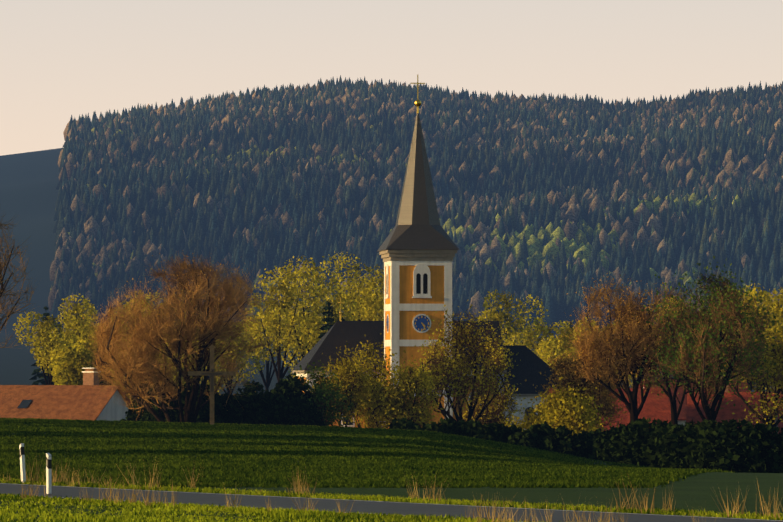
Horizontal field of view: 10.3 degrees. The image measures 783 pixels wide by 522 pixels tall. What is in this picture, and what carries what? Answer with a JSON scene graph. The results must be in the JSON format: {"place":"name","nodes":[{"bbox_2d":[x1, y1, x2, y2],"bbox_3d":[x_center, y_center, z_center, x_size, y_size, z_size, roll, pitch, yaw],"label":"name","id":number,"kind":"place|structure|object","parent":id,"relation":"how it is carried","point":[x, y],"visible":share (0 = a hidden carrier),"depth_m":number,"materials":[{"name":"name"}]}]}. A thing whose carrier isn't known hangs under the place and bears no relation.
{"place":"outdoors","nodes":[
{"label":"outdoors","id":0,"kind":"place"},
{"bbox_2d":[0,368,139,420],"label":"house","id":1,"kind":"structure","parent":0,"point":[86,400],"depth_m":354.21,"materials":[{"name":"brown tile"}]},
{"bbox_2d":[0,417,734,487],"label":"grass field","id":2,"kind":"structure","parent":0,"point":[410,454],"depth_m":153.54,"materials":[{"name":"green plant"}]},
{"bbox_2d":[0,148,782,521],"bbox_3d":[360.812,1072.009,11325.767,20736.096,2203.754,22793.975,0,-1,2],"label":"ground","id":3,"kind":"structure","parent":0,"point":[28,186],"depth_m":1917.58,"materials":[{"name":"green plant"}]},
{"bbox_2d":[0,206,36,348],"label":"tree","id":4,"kind":"object","parent":3,"relation":"on","point":[8,314],"visible":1,"depth_m":298.57,"materials":[{"name":"brown plant"}]},
{"bbox_2d":[19,443,25,481],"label":"delineator","id":5,"kind":"object","parent":3,"relation":"on","point":[22,460],"visible":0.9,"depth_m":120.39,"materials":[{"name":"white plastic"}]},
{"bbox_2d":[29,307,55,384],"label":"spruce","id":6,"kind":"object","parent":3,"relation":"on","point":[39,375],"visible":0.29,"depth_m":639.23,"materials":[{"name":"green plant"}]},
{"bbox_2d":[12,311,84,384],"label":"tree","id":7,"kind":"object","parent":3,"relation":"on","point":[47,349],"visible":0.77,"depth_m":518.51,"materials":[{"name":"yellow plant"}]},
{"bbox_2d":[46,453,51,493],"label":"delineator","id":8,"kind":"object","parent":3,"relation":"on","point":[48,474],"visible":0.9,"depth_m":109.79,"materials":[{"name":"white plastic"}]},
{"bbox_2d":[45,302,98,356],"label":"tree","id":9,"kind":"object","parent":3,"relation":"on","point":[92,305],"visible":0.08,"depth_m":599.75,"materials":[{"name":"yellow plant"}]},
{"bbox_2d":[48,344,97,384],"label":"tree","id":10,"kind":"object","parent":3,"relation":"on","point":[74,369],"visible":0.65,"depth_m":468.87,"materials":[{"name":"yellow plant"}]},
{"bbox_2d":[51,293,96,384],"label":"tree","id":11,"kind":"object","parent":3,"relation":"on","point":[74,321],"visible":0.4,"depth_m":537.88,"materials":[{"name":"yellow plant"}]},
{"bbox_2d":[60,324,117,384],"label":"tree","id":12,"kind":"object","parent":3,"relation":"on","point":[81,346],"visible":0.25,"depth_m":503.40,"materials":[{"name":"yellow plant"}]},
{"bbox_2d":[94,339,110,384],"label":"spruce","id":13,"kind":"object","parent":3,"relation":"on","point":[100,381],"visible":0.02,"depth_m":468.63,"materials":[{"name":"green plant"}]},
{"bbox_2d":[115,296,147,396],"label":"tree","id":14,"kind":"object","parent":3,"relation":"on","point":[131,315],"depth_m":608.56,"materials":[{"name":"yellow plant"}]},
{"bbox_2d":[110,289,155,349],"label":"tree","id":15,"kind":"object","parent":3,"relation":"on","point":[131,312],"visible":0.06,"depth_m":558.89,"materials":[{"name":"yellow plant"}]},
{"bbox_2d":[110,353,159,400],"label":"tree","id":16,"kind":"object","parent":3,"relation":"on","point":[132,379],"visible":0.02,"depth_m":478.47,"materials":[{"name":"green plant"}]},
{"bbox_2d":[150,336,182,380],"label":"tree","id":17,"kind":"object","parent":3,"relation":"on","point":[160,354],"visible":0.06,"depth_m":527.91,"materials":[{"name":"green plant"}]},
{"bbox_2d":[142,291,199,379],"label":"tree","id":18,"kind":"object","parent":3,"relation":"on","point":[167,306],"visible":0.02,"depth_m":618.13,"materials":[{"name":"plant"}]},
{"bbox_2d":[83,248,277,422],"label":"tree","id":19,"kind":"object","parent":3,"relation":"on","point":[144,361],"visible":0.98,"depth_m":331.78,"materials":[{"name":"brown plant"}]},
{"bbox_2d":[167,329,226,390],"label":"tree","id":20,"kind":"object","parent":3,"relation":"on","point":[195,364],"visible":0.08,"depth_m":538.02,"materials":[{"name":"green plant"}]},
{"bbox_2d":[188,345,235,424],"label":"wayside cross","id":21,"kind":"object","parent":3,"relation":"on","point":[211,373],"visible":0.96,"depth_m":226.30,"materials":[{"name":"brown wood"}]},
{"bbox_2d":[196,338,244,386],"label":"tree","id":22,"kind":"object","parent":3,"relation":"on","point":[225,369],"visible":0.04,"depth_m":598.52,"materials":[{"name":"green plant"}]},
{"bbox_2d":[200,322,263,394],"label":"tree","id":23,"kind":"object","parent":3,"relation":"on","point":[240,369],"visible":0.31,"depth_m":558.35,"materials":[{"name":"green plant"}]},
{"bbox_2d":[0,496,500,521],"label":"grass","id":24,"kind":"structure","parent":3,"relation":"on","point":[137,514],"depth_m":92.43,"materials":[{"name":"green plant"}]},
{"bbox_2d":[235,300,302,390],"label":"tree","id":25,"kind":"object","parent":3,"relation":"on","point":[267,382],"visible":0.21,"depth_m":578.44,"materials":[{"name":"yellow plant"}]},
{"bbox_2d":[242,265,322,382],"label":"tree","id":26,"kind":"object","parent":3,"relation":"on","point":[280,374],"visible":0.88,"depth_m":518.67,"materials":[{"name":"yellow plant"}]},
{"bbox_2d":[268,298,317,375],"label":"tree","id":27,"kind":"object","parent":3,"relation":"on","point":[296,363],"visible":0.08,"depth_m":598.42,"materials":[{"name":"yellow plant"}]},
{"bbox_2d":[265,256,339,358],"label":"tree","id":28,"kind":"object","parent":3,"relation":"on","point":[316,277],"visible":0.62,"depth_m":542.78,"materials":[{"name":"yellow plant"}]},
{"bbox_2d":[285,360,355,426],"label":"bush","id":29,"kind":"object","parent":3,"relation":"on","point":[323,399],"visible":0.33,"depth_m":347.53,"materials":[{"name":"green plant"}]},
{"bbox_2d":[282,278,360,376],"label":"tree","id":30,"kind":"object","parent":3,"relation":"on","point":[316,339],"visible":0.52,"depth_m":517.40,"materials":[{"name":"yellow plant"}]},
{"bbox_2d":[318,299,333,338],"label":"spruce","id":31,"kind":"object","parent":3,"relation":"on","point":[327,309],"visible":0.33,"depth_m":468.30,"materials":[{"name":"green plant"}]},
{"bbox_2d":[308,343,376,426],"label":"bush","id":32,"kind":"object","parent":3,"relation":"on","point":[346,374],"visible":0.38,"depth_m":357.90,"materials":[{"name":"green plant"}]},
{"bbox_2d":[318,251,383,320],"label":"tree","id":33,"kind":"object","parent":3,"relation":"on","point":[356,275],"visible":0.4,"depth_m":557.08,"materials":[{"name":"yellow plant"}]},
{"bbox_2d":[338,270,383,320],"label":"tree","id":34,"kind":"object","parent":3,"relation":"on","point":[372,285],"visible":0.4,"depth_m":527.43,"materials":[{"name":"yellow plant"}]},
{"bbox_2d":[354,264,383,320],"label":"tree","id":35,"kind":"object","parent":3,"relation":"on","point":[375,279],"visible":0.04,"depth_m":598.52,"materials":[{"name":"yellow plant"}]},
{"bbox_2d":[327,333,415,427],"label":"bush","id":36,"kind":"object","parent":3,"relation":"on","point":[369,356],"visible":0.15,"depth_m":365.14,"materials":[{"name":"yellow plant"}]},
{"bbox_2d":[0,477,782,521],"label":"verge grass","id":37,"kind":"structure","parent":3,"relation":"on","point":[514,504],"depth_m":100.63,"materials":[{"name":"green plant"}]},
{"bbox_2d":[0,459,782,521],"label":"dry grass tufts","id":38,"kind":"object","parent":3,"relation":"on","point":[134,498],"visible":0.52,"depth_m":96.58,"materials":[{"name":"brown plant"}]},
{"bbox_2d":[352,350,448,428],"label":"bush","id":39,"kind":"object","parent":3,"relation":"on","point":[390,407],"visible":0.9,"depth_m":358.83,"materials":[{"name":"green plant"}]},
{"bbox_2d":[48,75,782,328],"bbox_3d":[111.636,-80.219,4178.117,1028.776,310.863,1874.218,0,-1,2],"label":"hill forest","id":40,"kind":"object","parent":3,"relation":"on","point":[551,202],"visible":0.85,"depth_m":3739.94,"materials":[{"name":"green plant"}]},
{"bbox_2d":[120,372,782,472],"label":"hedge","id":41,"kind":"object","parent":3,"relation":"on","point":[744,447],"visible":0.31,"depth_m":283.97,"materials":[{"name":"green plant"}]},
{"bbox_2d":[412,300,520,420],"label":"tree","id":42,"kind":"object","parent":3,"relation":"on","point":[444,375],"visible":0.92,"depth_m":369.25,"materials":[{"name":"green plant"}]},
{"bbox_2d":[453,373,525,425],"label":"shrub","id":43,"kind":"object","parent":3,"relation":"on","point":[495,413],"visible":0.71,"depth_m":376.40,"materials":[{"name":"plant"}]},
{"bbox_2d":[476,289,548,345],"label":"tree","id":44,"kind":"object","parent":3,"relation":"on","point":[493,316],"visible":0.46,"depth_m":557.33,"materials":[{"name":"yellow plant"}]},
{"bbox_2d":[502,394,556,431],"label":"shrub","id":45,"kind":"object","parent":3,"relation":"on","point":[534,417],"visible":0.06,"depth_m":307.11,"materials":[{"name":"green plant"}]},
{"bbox_2d":[504,319,572,371],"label":"tree","id":46,"kind":"object","parent":3,"relation":"on","point":[529,343],"visible":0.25,"depth_m":536.66,"materials":[{"name":"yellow plant"}]},
{"bbox_2d":[534,317,600,368],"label":"tree","id":47,"kind":"object","parent":3,"relation":"on","point":[558,348],"visible":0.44,"depth_m":516.73,"materials":[{"name":"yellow plant"}]},
{"bbox_2d":[525,377,617,434],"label":"shrub","id":48,"kind":"object","parent":3,"relation":"on","point":[567,411],"visible":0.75,"depth_m":296.66,"materials":[{"name":"green plant"}]},
{"bbox_2d":[559,347,592,368],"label":"tree","id":49,"kind":"object","parent":3,"relation":"on","point":[571,349],"visible":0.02,"depth_m":467.10,"materials":[{"name":"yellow plant"}]},
{"bbox_2d":[525,337,630,429],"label":"shrub","id":50,"kind":"object","parent":3,"relation":"on","point":[601,392],"visible":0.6,"depth_m":341.29,"materials":[{"name":"plant"}]},
{"bbox_2d":[548,353,607,384],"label":"tree","id":51,"kind":"object","parent":3,"relation":"on","point":[566,362],"visible":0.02,"depth_m":451.16,"materials":[{"name":"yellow plant"}]},
{"bbox_2d":[582,321,632,387],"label":"tree","id":52,"kind":"object","parent":3,"relation":"on","point":[614,324],"depth_m":516.95,"materials":[{"name":"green plant"}]},
{"bbox_2d":[597,361,632,387],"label":"tree","id":53,"kind":"object","parent":3,"relation":"on","point":[618,376],"visible":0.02,"depth_m":437.00,"materials":[{"name":"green plant"}]},
{"bbox_2d":[559,271,682,423],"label":"tree","id":54,"kind":"object","parent":3,"relation":"on","point":[632,318],"visible":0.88,"depth_m":314.52,"materials":[{"name":"brown plant"}]},
{"bbox_2d":[628,295,689,380],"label":"tree","id":55,"kind":"object","parent":3,"relation":"on","point":[664,312],"visible":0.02,"depth_m":556.12,"materials":[{"name":"green plant"}]},
{"bbox_2d":[614,297,726,424],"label":"tree","id":56,"kind":"object","parent":3,"relation":"on","point":[675,413],"visible":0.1,"depth_m":326.96,"materials":[{"name":"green plant"}]},
{"bbox_2d":[630,256,782,423],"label":"tree","id":57,"kind":"object","parent":3,"relation":"on","point":[692,354],"visible":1,"depth_m":305.78,"materials":[{"name":"green plant"}]},
{"bbox_2d":[690,283,746,333],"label":"tree","id":58,"kind":"object","parent":3,"relation":"on","point":[708,303],"visible":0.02,"depth_m":577.68,"materials":[{"name":"green plant"}]},
{"bbox_2d":[715,283,777,391],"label":"tree","id":59,"kind":"object","parent":3,"relation":"on","point":[763,294],"visible":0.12,"depth_m":465.74,"materials":[{"name":"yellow plant"}]},
{"bbox_2d":[714,292,782,432],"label":"tree","id":60,"kind":"object","parent":3,"relation":"on","point":[768,418],"visible":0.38,"depth_m":330.62,"materials":[{"name":"green plant"}]},
{"bbox_2d":[735,314,782,390],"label":"tree","id":61,"kind":"object","parent":3,"relation":"on","point":[749,373],"depth_m":516.72,"materials":[{"name":"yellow plant"}]},
{"bbox_2d":[745,292,782,391],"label":"tree","id":62,"kind":"object","parent":3,"relation":"on","point":[771,318],"visible":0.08,"depth_m":451.31,"materials":[{"name":"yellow plant"}]},
{"bbox_2d":[761,300,782,358],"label":"tree","id":63,"kind":"object","parent":3,"relation":"on","point":[780,318],"visible":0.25,"depth_m":436.02,"materials":[{"name":"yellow plant"}]},
{"bbox_2d":[762,287,782,324],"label":"tree","id":64,"kind":"object","parent":3,"relation":"on","point":[781,290],"visible":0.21,"depth_m":518.19,"materials":[{"name":"yellow plant"}]},
{"bbox_2d":[0,483,782,521],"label":"road","id":65,"kind":"structure","parent":0,"point":[402,508],"depth_m":99.38,"materials":[{"name":"grey asphalt"}]},
{"bbox_2d":[0,483,779,520],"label":"road edge line","id":66,"kind":"object","parent":65,"relation":"on","point":[401,502],"visible":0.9,"depth_m":102.30,"materials":[{"name":"paint"}]},
{"bbox_2d":[0,0,782,155],"label":"sky","id":67,"kind":"structure","parent":0,"point":[60,59],"materials":[{"name":"beige"}]},
{"bbox_2d":[292,75,561,429],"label":"church","id":68,"kind":"structure","parent":0,"point":[418,249],"depth_m":392.01,"materials":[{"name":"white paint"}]},
{"bbox_2d":[549,388,670,430],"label":"roof","id":69,"kind":"structure","parent":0,"point":[660,409],"depth_m":357.80,"materials":[{"name":"red tile"}]},
{"bbox_2d":[638,380,750,424],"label":"roof","id":70,"kind":"structure","parent":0,"point":[682,418],"depth_m":415.13,"materials":[{"name":"red tile"}]},
{"bbox_2d":[686,378,782,433],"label":"roof","id":71,"kind":"structure","parent":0,"point":[692,413],"depth_m":347.62,"materials":[{"name":"red tile"}]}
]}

